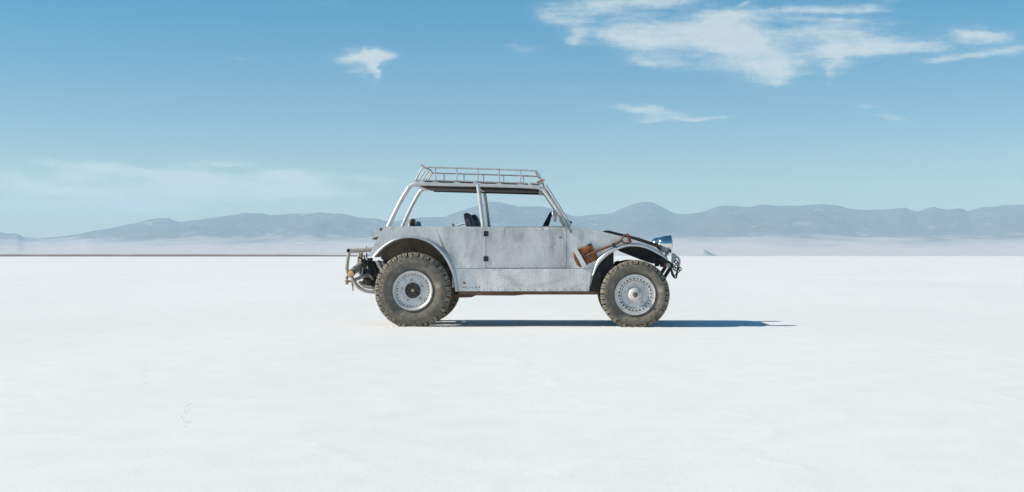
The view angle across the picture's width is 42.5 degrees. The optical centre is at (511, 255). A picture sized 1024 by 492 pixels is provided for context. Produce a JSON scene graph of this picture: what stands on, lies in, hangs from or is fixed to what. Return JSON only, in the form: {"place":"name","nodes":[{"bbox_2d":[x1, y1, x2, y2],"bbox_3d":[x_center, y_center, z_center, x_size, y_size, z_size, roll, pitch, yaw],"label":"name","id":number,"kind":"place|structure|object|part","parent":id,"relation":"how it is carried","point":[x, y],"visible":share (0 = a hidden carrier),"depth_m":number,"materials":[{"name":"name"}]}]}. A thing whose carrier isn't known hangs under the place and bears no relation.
{"place":"outdoors","nodes":[
{"label":"outdoors","id":0,"kind":"place"},
{"bbox_2d":[0,254,370,256],"bbox_3d":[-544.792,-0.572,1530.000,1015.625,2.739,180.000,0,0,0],"label":"mud shore","id":1,"kind":"structure","parent":0,"point":[133,255],"depth_m":1468.26,"materials":[{"name":"grey soil"}]},
{"bbox_2d":[0,256,1023,491],"bbox_3d":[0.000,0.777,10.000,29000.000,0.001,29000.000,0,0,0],"label":"ground","id":2,"kind":"structure","parent":0,"point":[769,374],"depth_m":8.07,"materials":[{"name":"white sand"}]},
{"bbox_2d":[72,320,663,426],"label":"salt crumbs","id":3,"kind":"object","parent":2,"relation":"on","point":[389,326],"visible":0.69,"depth_m":11.90,"materials":[{"name":"white"}]},
{"bbox_2d":[345,164,681,326],"bbox_3d":[0.008,-0.128,15.086,3.797,1.809,1.508,0,0,2],"label":"off road car","id":4,"kind":"object","parent":2,"relation":"on","point":[420,276],"visible":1,"depth_m":14.45,"materials":[{"name":"metal"}]},
{"bbox_3d":[0.157,-0.089,14.451,0.916,0.449,0.016,0,0,2],"label":"door","id":5,"kind":"part","parent":4,"relation":"part of","materials":[{"name":"metal"}]},
{"bbox_2d":[574,234,631,266],"bbox_3d":[0.990,-0.061,14.393,0.635,0.371,0.040,0,0,4],"label":"shovel","id":6,"kind":"object","parent":4,"relation":"attached to","point":[588,252],"visible":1,"depth_m":14.41,"materials":[{"name":"brown wood"}]},
{"bbox_2d":[0,202,1023,255],"bbox_3d":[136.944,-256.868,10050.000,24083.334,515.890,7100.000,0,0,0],"label":"hills","id":7,"kind":"structure","parent":0,"point":[803,230],"depth_m":10427.89,"materials":[{"name":"stone"}]},
{"bbox_2d":[0,0,1023,237],"label":"sky","id":8,"kind":"structure","parent":0,"point":[114,113],"materials":[{"name":"blue"}]},
{"bbox_2d":[689,249,718,255],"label":"rocky hill","id":9,"kind":"structure","parent":0,"point":[703,252],"depth_m":6166.70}
]}

